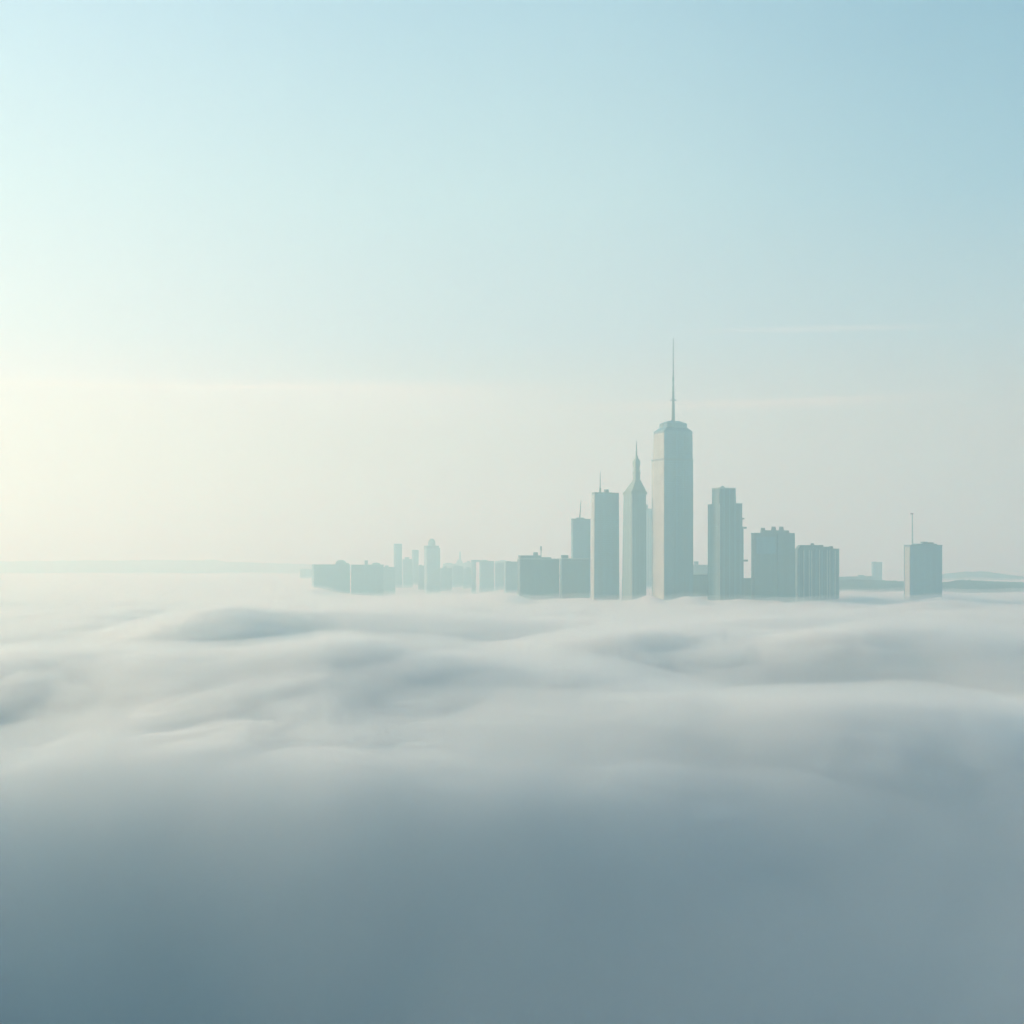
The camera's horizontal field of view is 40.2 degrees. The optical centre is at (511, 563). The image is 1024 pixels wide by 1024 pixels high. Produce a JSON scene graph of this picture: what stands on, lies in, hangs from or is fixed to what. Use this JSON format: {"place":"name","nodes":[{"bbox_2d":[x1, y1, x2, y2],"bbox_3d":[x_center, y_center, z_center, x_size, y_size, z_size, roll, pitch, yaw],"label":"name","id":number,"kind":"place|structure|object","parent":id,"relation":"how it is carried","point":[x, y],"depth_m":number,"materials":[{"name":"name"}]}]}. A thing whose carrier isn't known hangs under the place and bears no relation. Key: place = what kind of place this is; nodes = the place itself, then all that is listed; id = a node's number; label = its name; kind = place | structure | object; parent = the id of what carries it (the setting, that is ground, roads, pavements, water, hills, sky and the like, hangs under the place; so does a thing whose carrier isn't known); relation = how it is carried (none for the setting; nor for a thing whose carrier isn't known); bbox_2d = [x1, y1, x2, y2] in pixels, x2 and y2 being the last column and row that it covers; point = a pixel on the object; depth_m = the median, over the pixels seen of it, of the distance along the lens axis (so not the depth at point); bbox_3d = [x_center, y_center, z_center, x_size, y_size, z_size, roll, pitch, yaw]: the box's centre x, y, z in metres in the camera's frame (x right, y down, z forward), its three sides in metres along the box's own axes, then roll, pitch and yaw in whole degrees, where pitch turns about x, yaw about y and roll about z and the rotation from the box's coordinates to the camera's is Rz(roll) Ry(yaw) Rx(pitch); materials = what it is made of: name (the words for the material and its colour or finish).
{"place":"outdoors","nodes":[
{"label":"outdoors","id":0,"kind":"place"},
{"bbox_2d":[0,559,350,585],"bbox_3d":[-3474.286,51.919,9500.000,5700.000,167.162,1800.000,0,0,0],"label":"hill","id":1,"kind":"structure","parent":0,"point":[208,572],"depth_m":8817.73,"materials":[{"name":"white"}]},
{"bbox_2d":[394,544,401,603],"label":"slim tower","id":2,"kind":"structure","parent":0,"point":[398,569],"depth_m":4704.15,"materials":[{"name":"grey concrete"}]},
{"bbox_2d":[412,550,418,601],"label":"slim tower","id":3,"kind":"structure","parent":0,"point":[415,558],"depth_m":5004.19,"materials":[{"name":"grey concrete"}]},
{"bbox_2d":[424,539,439,605],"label":"domed tower","id":4,"kind":"structure","parent":0,"point":[431,574],"depth_m":4508.60,"materials":[{"name":"stone"}]},
{"bbox_2d":[443,563,455,567],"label":"block","id":5,"kind":"structure","parent":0,"point":[449,565],"depth_m":6208.69,"materials":[{"name":"grey concrete"}]},
{"bbox_2d":[456,552,463,568],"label":"spire tower","id":6,"kind":"structure","parent":0,"point":[459,562],"depth_m":6510.52,"materials":[{"name":"grey concrete"}]},
{"bbox_2d":[464,561,471,568],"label":"block","id":7,"kind":"structure","parent":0,"point":[468,564],"depth_m":6206.70,"materials":[{"name":"grey concrete"}]},
{"bbox_2d":[0,567,1023,1023],"bbox_3d":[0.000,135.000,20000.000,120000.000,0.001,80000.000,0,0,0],"label":"fog","id":8,"kind":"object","parent":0,"point":[252,805],"depth_m":742.63,"materials":[{"name":"white"}]},
{"bbox_2d":[300,569,311,594],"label":"block","id":9,"kind":"structure","parent":8,"relation":"on","point":[305,581],"depth_m":6008.15,"materials":[{"name":"grey concrete"}]},
{"bbox_2d":[312,560,349,611],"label":"apartment block","id":10,"kind":"structure","parent":8,"relation":"on","point":[330,587],"depth_m":3917.92,"materials":[{"name":"grey concrete"}]},
{"bbox_2d":[351,560,383,611],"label":"apartment block","id":11,"kind":"structure","parent":8,"relation":"on","point":[367,587],"depth_m":3915.34,"materials":[{"name":"grey concrete"}]},
{"bbox_2d":[384,566,394,607],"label":"block","id":12,"kind":"structure","parent":8,"relation":"on","point":[389,587],"depth_m":4305.96,"materials":[{"name":"grey concrete"}]},
{"bbox_2d":[402,557,412,602],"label":"block","id":13,"kind":"structure","parent":8,"relation":"on","point":[406,579],"depth_m":4806.08,"materials":[{"name":"grey concrete"}]},
{"bbox_2d":[418,565,423,604],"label":"block","id":14,"kind":"structure","parent":8,"relation":"on","point":[420,584],"depth_m":4654.14,"materials":[{"name":"grey concrete"}]},
{"bbox_2d":[440,566,451,604],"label":"block","id":15,"kind":"structure","parent":8,"relation":"on","point":[445,585],"depth_m":4605.88,"materials":[{"name":"grey concrete"}]},
{"bbox_2d":[452,565,462,602],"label":"block","id":16,"kind":"structure","parent":8,"relation":"on","point":[457,583],"depth_m":4805.54,"materials":[{"name":"grey concrete"}]},
{"bbox_2d":[463,567,471,603],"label":"block","id":17,"kind":"structure","parent":8,"relation":"on","point":[467,585],"depth_m":4705.09,"materials":[{"name":"grey concrete"}]},
{"bbox_2d":[471,560,493,606],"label":"framed block","id":18,"kind":"structure","parent":8,"relation":"on","point":[486,583],"depth_m":4405.11,"materials":[{"name":"grey concrete"}]},
{"bbox_2d":[494,563,503,605],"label":"block","id":19,"kind":"structure","parent":8,"relation":"on","point":[498,584],"depth_m":4505.04,"materials":[{"name":"grey concrete"}]},
{"bbox_2d":[504,561,516,617],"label":"apartment block","id":20,"kind":"structure","parent":8,"relation":"on","point":[510,589],"depth_m":3505.00,"materials":[{"name":"grey concrete"}]},
{"bbox_2d":[517,546,558,634],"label":"apartment block","id":21,"kind":"structure","parent":8,"relation":"on","point":[537,594],"depth_m":2664.87,"materials":[{"name":"grey concrete"}]},
{"bbox_2d":[559,555,588,636],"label":"apartment block","id":22,"kind":"structure","parent":8,"relation":"on","point":[574,596],"depth_m":2610.97,"materials":[{"name":"grey concrete"}]},
{"bbox_2d":[693,573,707,638],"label":"block","id":23,"kind":"structure","parent":8,"relation":"on","point":[700,606],"depth_m":2528.10,"materials":[{"name":"grey concrete"}]},
{"bbox_2d":[693,561,707,573],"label":"block","id":24,"kind":"structure","parent":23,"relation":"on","point":[700,569],"depth_m":3613.37,"materials":[{"name":"grey concrete"}]},
{"bbox_2d":[744,578,750,639],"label":"block","id":25,"kind":"structure","parent":8,"relation":"on","point":[747,608],"depth_m":2483.84,"materials":[{"name":"grey concrete"}]},
{"bbox_2d":[751,527,794,642],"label":"office block","id":26,"kind":"structure","parent":8,"relation":"on","point":[773,585],"depth_m":2388.40,"materials":[{"name":"grey concrete"}]},
{"bbox_2d":[795,543,838,641],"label":"office block","id":27,"kind":"structure","parent":8,"relation":"on","point":[816,593],"depth_m":2430.04,"materials":[{"name":"grey concrete"}]},
{"bbox_2d":[904,513,942,637],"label":"office block","id":28,"kind":"structure","parent":8,"relation":"on","point":[922,589],"depth_m":2561.58,"materials":[{"name":"grey glass"}]},
{"bbox_2d":[0,0,1023,566],"label":"sky","id":29,"kind":"structure","parent":0,"point":[310,282],"materials":[{"name":"blue"}]},
{"bbox_2d":[571,503,590,631],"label":"office tower","id":30,"kind":"structure","parent":0,"point":[580,537],"depth_m":2757.60,"materials":[{"name":"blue glass"}]},
{"bbox_2d":[590,476,619,639],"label":"office tower","id":31,"kind":"structure","parent":0,"point":[605,622],"depth_m":2509.42,"materials":[{"name":"grey glass"}]},
{"bbox_2d":[621,441,646,640],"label":"spire tower","id":32,"kind":"structure","parent":0,"point":[633,620],"depth_m":2458.37,"materials":[{"name":"stone"}]},
{"bbox_2d":[646,505,651,614],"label":"slim tower","id":33,"kind":"structure","parent":0,"point":[648,561],"depth_m":3703.08,"materials":[{"name":"stone"}]},
{"bbox_2d":[651,338,693,642],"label":"skyscraper","id":34,"kind":"structure","parent":0,"point":[672,540],"depth_m":2412.90,"materials":[{"name":"grey glass"}]},
{"bbox_2d":[708,486,747,643],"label":"stepped tower","id":35,"kind":"structure","parent":0,"point":[726,560],"depth_m":2361.08,"materials":[{"name":"grey concrete"}]},
{"bbox_2d":[839,576,857,580],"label":"block","id":36,"kind":"structure","parent":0,"point":[848,578],"depth_m":3709.55,"materials":[{"name":"grey concrete"}]},
{"bbox_2d":[856,575,872,579],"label":"block","id":37,"kind":"structure","parent":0,"point":[862,577],"depth_m":3807.09,"materials":[{"name":"grey concrete"}]},
{"bbox_2d":[871,562,881,579],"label":"slim tower","id":38,"kind":"structure","parent":0,"point":[876,570],"depth_m":4305.06,"materials":[{"name":"grey concrete"}]},
{"bbox_2d":[839,579,1023,623],"bbox_3d":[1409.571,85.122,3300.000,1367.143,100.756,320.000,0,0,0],"label":"hill","id":39,"kind":"structure","parent":0,"point":[869,601],"depth_m":3179.24,"materials":[{"name":"white"}]},
{"bbox_2d":[902,571,1023,582],"bbox_3d":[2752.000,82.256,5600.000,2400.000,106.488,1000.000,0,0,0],"label":"hill","id":40,"kind":"structure","parent":0,"point":[982,576],"depth_m":5408.87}
]}

